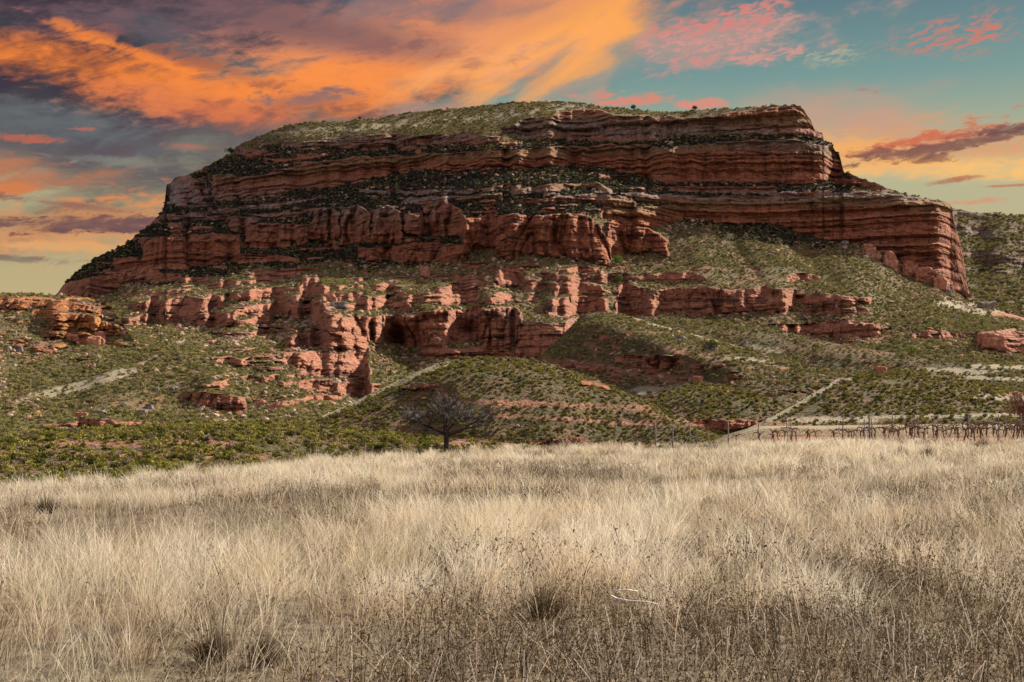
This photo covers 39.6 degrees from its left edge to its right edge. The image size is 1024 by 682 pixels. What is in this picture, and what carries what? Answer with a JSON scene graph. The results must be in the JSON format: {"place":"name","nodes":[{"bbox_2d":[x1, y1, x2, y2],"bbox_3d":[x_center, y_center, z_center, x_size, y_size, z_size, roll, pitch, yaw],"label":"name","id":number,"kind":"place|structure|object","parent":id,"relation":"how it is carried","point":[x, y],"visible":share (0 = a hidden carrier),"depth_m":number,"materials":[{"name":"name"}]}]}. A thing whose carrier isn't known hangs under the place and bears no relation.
{"place":"outdoors","nodes":[
{"label":"outdoors","id":0,"kind":"place"},
{"bbox_2d":[0,292,136,414],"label":"rocky hill","id":1,"kind":"structure","parent":0,"point":[56,313],"depth_m":442.79,"materials":[{"name":"orange stone"}]},
{"bbox_2d":[14,346,23,351],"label":"boulder","id":2,"kind":"object","parent":1,"relation":"on","point":[19,348],"visible":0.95,"depth_m":417.78,"materials":[{"name":"grey stone"}]},
{"bbox_2d":[65,333,90,342],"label":"boulder","id":3,"kind":"object","parent":1,"relation":"on","point":[72,338],"visible":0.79,"depth_m":437.70,"materials":[{"name":"red stone"}]},
{"bbox_2d":[74,412,88,418],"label":"boulder","id":4,"kind":"object","parent":1,"relation":"on","point":[80,414],"visible":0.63,"depth_m":302.51,"materials":[{"name":"red stone"}]},
{"bbox_2d":[85,336,104,344],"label":"boulder","id":5,"kind":"object","parent":1,"relation":"on","point":[97,340],"visible":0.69,"depth_m":433.50,"materials":[{"name":"red stone"}]},
{"bbox_2d":[94,331,106,337],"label":"boulder","id":6,"kind":"object","parent":1,"relation":"on","point":[102,334],"visible":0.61,"depth_m":439.67,"materials":[{"name":"red stone"}]},
{"bbox_2d":[0,425,563,477],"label":"bushes","id":7,"kind":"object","parent":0,"point":[96,444],"depth_m":91.18,"materials":[{"name":"plant"}]},
{"bbox_2d":[305,357,717,445],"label":"round mound","id":8,"kind":"object","parent":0,"point":[484,399],"visible":0.47,"depth_m":205.18,"materials":[{"name":"soil"}]},
{"bbox_2d":[0,455,1023,604],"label":"dry grass","id":9,"kind":"structure","parent":0,"point":[419,519],"depth_m":17.56,"materials":[{"name":"plant"}]},
{"bbox_2d":[0,424,1023,681],"bbox_3d":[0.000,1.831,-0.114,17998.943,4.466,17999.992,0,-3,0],"label":"ground","id":10,"kind":"structure","parent":0,"point":[46,668],"depth_m":12.40,"materials":[{"name":"beige plant"}]},
{"bbox_2d":[26,494,66,513],"bbox_3d":[-10.961,3.772,33.393,1.101,0.554,1.070,0,-3,0],"label":"grass tussock","id":11,"kind":"object","parent":10,"relation":"on","point":[40,507],"depth_m":33.35,"materials":[{"name":"beige plant"}]},
{"bbox_2d":[181,591,214,617],"bbox_3d":[-2.782,2.320,12.606,0.487,0.246,0.479,0,-3,0],"label":"grass tussock","id":12,"kind":"object","parent":10,"relation":"on","point":[198,605],"depth_m":12.59,"materials":[{"name":"beige plant"}]},
{"bbox_2d":[168,626,244,663],"bbox_3d":[-2.166,2.157,10.171,0.613,0.278,0.612,0,-3,0],"label":"grass tussock","id":13,"kind":"object","parent":10,"relation":"on","point":[205,647],"depth_m":10.14,"materials":[{"name":"brown plant"}]},
{"bbox_2d":[223,626,299,666],"bbox_3d":[-1.764,2.144,10.049,0.616,0.290,0.614,0,-3,0],"label":"grass tussock","id":14,"kind":"object","parent":10,"relation":"on","point":[272,655],"depth_m":10.02,"materials":[{"name":"brown plant"}]},
{"bbox_2d":[285,541,312,558],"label":"grass tussock","id":15,"kind":"object","parent":10,"relation":"on","point":[300,548],"depth_m":18.76,"materials":[{"name":"beige plant"}]},
{"bbox_2d":[360,536,390,555],"bbox_3d":[-1.790,2.705,18.757,0.659,0.319,0.643,0,-3,0],"label":"grass tussock","id":16,"kind":"object","parent":10,"relation":"on","point":[376,547],"depth_m":18.73,"materials":[{"name":"beige plant"}]},
{"bbox_2d":[398,389,501,453],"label":"bare tree","id":17,"kind":"object","parent":10,"relation":"on","point":[414,417],"visible":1,"depth_m":100.59,"materials":[{"name":"brown plant"}]},
{"bbox_2d":[0,432,1023,495],"bbox_3d":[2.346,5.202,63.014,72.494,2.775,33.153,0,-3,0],"label":"dry grass","id":18,"kind":"structure","parent":10,"relation":"on","point":[756,454],"depth_m":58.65,"materials":[{"name":"plant"}]},
{"bbox_2d":[0,500,1023,681],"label":"dead weeds","id":19,"kind":"object","parent":10,"relation":"on","point":[893,663],"visible":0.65,"depth_m":9.99,"materials":[{"name":"brown plant"}]},
{"bbox_2d":[0,447,1023,599],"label":"dead weeds","id":20,"kind":"object","parent":10,"relation":"on","point":[703,541],"visible":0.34,"depth_m":27.00,"materials":[{"name":"brown plant"}]},
{"bbox_2d":[503,578,581,618],"bbox_3d":[0.286,2.270,12.609,0.743,0.357,0.728,0,-3,0],"label":"grass tussock","id":21,"kind":"object","parent":10,"relation":"on","point":[542,604],"depth_m":12.56,"materials":[{"name":"beige plant"}]},
{"bbox_2d":[609,589,665,660],"bbox_3d":[0.903,2.038,10.212,0.411,0.518,0.042,0,-3,0],"label":"bent stalk","id":22,"kind":"object","parent":10,"relation":"on","point":[636,591],"visible":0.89,"depth_m":10.21,"materials":[{"name":"beige plant"}]},
{"bbox_2d":[780,427,792,440],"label":"grape vine","id":23,"kind":"object","parent":10,"relation":"on","point":[785,431],"visible":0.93,"depth_m":107.01,"materials":[{"name":"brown wood"}]},
{"bbox_2d":[781,425,800,440],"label":"grape vine","id":24,"kind":"object","parent":10,"relation":"on","point":[792,429],"visible":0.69,"depth_m":110.77,"materials":[{"name":"brown plant"}]},
{"bbox_2d":[842,414,843,438],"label":"vineyard post","id":25,"kind":"object","parent":10,"relation":"on","point":[842,426],"visible":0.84,"depth_m":106.79,"materials":[{"name":"grey wood"}]},
{"bbox_2d":[840,427,855,438],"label":"grape vine","id":26,"kind":"object","parent":10,"relation":"on","point":[848,431],"visible":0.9,"depth_m":106.87,"materials":[{"name":"brown plant"}]},
{"bbox_2d":[675,426,1023,446],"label":"vineyard grass","id":27,"kind":"structure","parent":10,"relation":"on","point":[879,433],"depth_m":128.82,"materials":[{"name":"plant"}]},
{"bbox_2d":[868,413,869,439],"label":"vineyard post","id":28,"kind":"object","parent":10,"relation":"on","point":[869,425],"visible":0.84,"depth_m":106.79,"materials":[{"name":"grey wood"}]},
{"bbox_2d":[890,445,910,455],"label":"grass tussock","id":29,"kind":"object","parent":10,"relation":"on","point":[901,450],"depth_m":63.34,"materials":[{"name":"beige plant"}]},
{"bbox_2d":[903,422,922,439],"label":"grape vine","id":30,"kind":"object","parent":10,"relation":"on","point":[914,426],"visible":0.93,"depth_m":106.76,"materials":[{"name":"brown wood"}]},
{"bbox_2d":[920,446,938,458],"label":"grass tussock","id":31,"kind":"object","parent":10,"relation":"on","point":[926,452],"depth_m":61.75,"materials":[{"name":"beige plant"}]},
{"bbox_2d":[958,425,973,440],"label":"grape vine","id":32,"kind":"object","parent":10,"relation":"on","point":[967,428],"visible":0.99,"depth_m":106.61,"materials":[{"name":"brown wood"}]},
{"bbox_2d":[950,494,984,516],"bbox_3d":[8.551,3.086,26.720,0.999,0.484,1.024,0,-3,0],"label":"grass tussock","id":33,"kind":"object","parent":10,"relation":"on","point":[967,505],"depth_m":26.69,"materials":[{"name":"beige plant"}]},
{"bbox_2d":[965,424,978,440],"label":"grape vine","id":34,"kind":"object","parent":10,"relation":"on","point":[973,431],"visible":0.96,"depth_m":107.00,"materials":[{"name":"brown wood"}]},
{"bbox_2d":[972,438,991,447],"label":"grass tussock","id":35,"kind":"object","parent":10,"relation":"on","point":[984,443],"depth_m":80.36,"materials":[{"name":"beige plant"}]},
{"bbox_2d":[980,425,994,437],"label":"grape vine","id":36,"kind":"object","parent":10,"relation":"on","point":[982,427],"visible":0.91,"depth_m":107.53,"materials":[{"name":"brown wood"}]},
{"bbox_2d":[977,505,1005,524],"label":"grass tussock","id":37,"kind":"object","parent":10,"relation":"on","point":[984,515],"depth_m":24.74,"materials":[{"name":"beige plant"}]},
{"bbox_2d":[985,419,997,435],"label":"grape vine","id":38,"kind":"object","parent":10,"relation":"on","point":[992,426],"visible":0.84,"depth_m":116.67,"materials":[{"name":"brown wood"}]},
{"bbox_2d":[1002,391,1023,427],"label":"bare bush","id":39,"kind":"object","parent":10,"relation":"on","point":[1018,403],"visible":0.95,"depth_m":149.79,"materials":[{"name":"brown plant"}]},
{"bbox_2d":[1009,420,1023,435],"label":"grape vine","id":40,"kind":"object","parent":10,"relation":"on","point":[1017,426],"visible":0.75,"depth_m":116.32,"materials":[{"name":"brown plant"}]},
{"bbox_2d":[0,356,1023,487],"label":"scrub","id":41,"kind":"object","parent":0,"point":[9,441],"depth_m":192.71,"materials":[{"name":"green plant"}]},
{"bbox_2d":[0,448,1023,528],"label":"dry grass","id":42,"kind":"structure","parent":0,"point":[144,498],"depth_m":36.27,"materials":[{"name":"plant"}]},
{"bbox_2d":[0,104,1023,444],"label":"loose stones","id":43,"kind":"object","parent":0,"point":[528,276],"depth_m":480.35,"materials":[{"name":"brown stone"}]},
{"bbox_2d":[0,0,1023,294],"label":"sky","id":44,"kind":"structure","parent":0,"point":[104,103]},
{"bbox_2d":[1,101,1023,432],"bbox_3d":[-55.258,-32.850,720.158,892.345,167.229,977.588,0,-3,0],"label":"mesa","id":45,"kind":"structure","parent":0,"point":[903,227],"depth_m":574.93,"materials":[{"name":"red stone"}]},
{"bbox_2d":[92,410,106,414],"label":"boulder","id":46,"kind":"object","parent":45,"relation":"on","point":[100,411],"visible":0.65,"depth_m":304.36,"materials":[{"name":"grey stone"}]},
{"bbox_2d":[119,402,128,407],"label":"boulder","id":47,"kind":"object","parent":45,"relation":"on","point":[123,404],"visible":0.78,"depth_m":323.33,"materials":[{"name":"grey stone"}]},
{"bbox_2d":[136,410,147,414],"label":"boulder","id":48,"kind":"object","parent":45,"relation":"on","point":[142,411],"visible":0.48,"depth_m":314.78,"materials":[{"name":"grey stone"}]},
{"bbox_2d":[144,404,153,408],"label":"boulder","id":49,"kind":"object","parent":45,"relation":"on","point":[148,406],"visible":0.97,"depth_m":328.23,"materials":[{"name":"grey stone"}]},
{"bbox_2d":[165,386,180,391],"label":"boulder","id":50,"kind":"object","parent":45,"relation":"on","point":[170,388],"visible":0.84,"depth_m":350.88,"materials":[{"name":"grey stone"}]},
{"bbox_2d":[251,398,265,404],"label":"boulder","id":51,"kind":"object","parent":45,"relation":"on","point":[257,401],"visible":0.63,"depth_m":339.41,"materials":[{"name":"red stone"}]},
{"bbox_2d":[266,402,284,408],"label":"boulder","id":52,"kind":"object","parent":45,"relation":"on","point":[275,405],"visible":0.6,"depth_m":330.25,"materials":[{"name":"red stone"}]},
{"bbox_2d":[326,294,336,301],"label":"boulder","id":53,"kind":"object","parent":45,"relation":"on","point":[330,297],"visible":0.62,"depth_m":485.24,"materials":[{"name":"red stone"}]},
{"bbox_2d":[331,301,347,309],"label":"boulder","id":54,"kind":"object","parent":45,"relation":"on","point":[340,305],"visible":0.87,"depth_m":469.12,"materials":[{"name":"grey stone"}]},
{"bbox_2d":[420,266,429,277],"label":"boulder","id":55,"kind":"object","parent":45,"relation":"on","point":[424,272],"visible":0.73,"depth_m":533.16,"materials":[{"name":"red stone"}]},
{"bbox_2d":[65,132,851,297],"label":"dark brush","id":56,"kind":"object","parent":45,"relation":"on","point":[198,269],"visible":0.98,"depth_m":617.86,"materials":[{"name":"green plant"}]},
{"bbox_2d":[0,100,1023,434],"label":"scrub","id":57,"kind":"object","parent":45,"relation":"on","point":[988,323],"depth_m":456.01,"materials":[{"name":"green plant"}]},
{"bbox_2d":[612,254,623,263],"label":"evergreen tree","id":58,"kind":"object","parent":45,"relation":"on","point":[616,260],"visible":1,"depth_m":541.43,"materials":[{"name":"green plant"}]},
{"bbox_2d":[615,274,622,282],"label":"evergreen tree","id":59,"kind":"object","parent":45,"relation":"on","point":[618,278],"visible":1,"depth_m":527.05,"materials":[{"name":"green plant"}]},
{"bbox_2d":[840,240,848,244],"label":"boulder","id":60,"kind":"object","parent":45,"relation":"on","point":[845,242],"visible":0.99,"depth_m":582.24,"materials":[{"name":"grey stone"}]},
{"bbox_2d":[862,244,875,253],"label":"boulder","id":61,"kind":"object","parent":45,"relation":"on","point":[869,248],"visible":0.71,"depth_m":565.88,"materials":[{"name":"red stone"}]},
{"bbox_2d":[871,252,881,260],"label":"boulder","id":62,"kind":"object","parent":45,"relation":"on","point":[878,255],"visible":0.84,"depth_m":561.08,"materials":[{"name":"red stone"}]},
{"bbox_2d":[883,251,897,272],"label":"boulder","id":63,"kind":"object","parent":45,"relation":"on","point":[890,259],"visible":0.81,"depth_m":557.98,"materials":[{"name":"red stone"}]},
{"bbox_2d":[900,261,917,275],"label":"boulder","id":64,"kind":"object","parent":45,"relation":"on","point":[907,267],"visible":0.89,"depth_m":565.68,"materials":[{"name":"red stone"}]},
{"bbox_2d":[912,266,933,282],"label":"boulder","id":65,"kind":"object","parent":45,"relation":"on","point":[923,275],"visible":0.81,"depth_m":563.46,"materials":[{"name":"red stone"}]},
{"bbox_2d":[931,273,946,290],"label":"boulder","id":66,"kind":"object","parent":45,"relation":"on","point":[939,281],"visible":0.72,"depth_m":556.72,"materials":[{"name":"red stone"}]},
{"bbox_2d":[944,289,950,295],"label":"boulder","id":67,"kind":"object","parent":45,"relation":"on","point":[948,291],"visible":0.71,"depth_m":557.55,"materials":[{"name":"grey stone"}]},
{"bbox_2d":[977,301,995,309],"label":"boulder","id":68,"kind":"object","parent":45,"relation":"on","point":[990,305],"visible":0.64,"depth_m":563.76,"materials":[{"name":"grey stone"}]},
{"bbox_2d":[976,333,1006,350],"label":"boulder","id":69,"kind":"object","parent":45,"relation":"on","point":[993,341],"visible":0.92,"depth_m":403.67,"materials":[{"name":"red stone"}]},
{"bbox_2d":[536,311,839,405],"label":"spur","id":70,"kind":"structure","parent":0,"point":[662,360],"depth_m":331.74,"materials":[{"name":"plant"}]},
{"bbox_2d":[673,336,686,339],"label":"boulder","id":71,"kind":"object","parent":70,"relation":"on","point":[681,337],"visible":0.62,"depth_m":344.00,"materials":[{"name":"grey stone"}]},
{"bbox_2d":[692,376,703,381],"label":"boulder","id":72,"kind":"object","parent":70,"relation":"on","point":[697,378],"visible":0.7,"depth_m":310.82,"materials":[{"name":"red stone"}]},
{"bbox_2d":[703,338,717,347],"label":"evergreen tree","id":73,"kind":"object","parent":70,"relation":"on","point":[711,342],"visible":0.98,"depth_m":329.25,"materials":[{"name":"green plant"}]},
{"bbox_2d":[703,344,717,350],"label":"boulder","id":74,"kind":"object","parent":70,"relation":"on","point":[713,348],"visible":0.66,"depth_m":329.21,"materials":[{"name":"grey stone"}]},
{"bbox_2d":[651,383,786,434],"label":"hill","id":75,"kind":"structure","parent":0,"point":[717,423],"depth_m":237.18,"materials":[{"name":"soil"}]},
{"bbox_2d":[638,316,1023,388],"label":"scrub spur","id":76,"kind":"structure","parent":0,"point":[791,345],"depth_m":377.37,"materials":[{"name":"plant"}]},
{"bbox_2d":[898,345,917,354],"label":"evergreen tree","id":77,"kind":"object","parent":76,"relation":"on","point":[912,349],"visible":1,"depth_m":377.11,"materials":[{"name":"green plant"}]},
{"bbox_2d":[748,369,1023,428],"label":"hill","id":78,"kind":"structure","parent":0,"point":[811,411],"depth_m":203.09,"materials":[{"name":"soil"}]},
{"bbox_2d":[874,366,886,373],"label":"boulder","id":79,"kind":"object","parent":78,"relation":"on","point":[880,369],"visible":0.5,"depth_m":227.73,"materials":[{"name":"red stone"}]},
{"bbox_2d":[952,208,1023,314],"bbox_3d":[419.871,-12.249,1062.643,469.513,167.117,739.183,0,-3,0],"label":"hillside","id":80,"kind":"structure","parent":0,"point":[989,256],"depth_m":920.82,"materials":[{"name":"green plant"}]}
]}

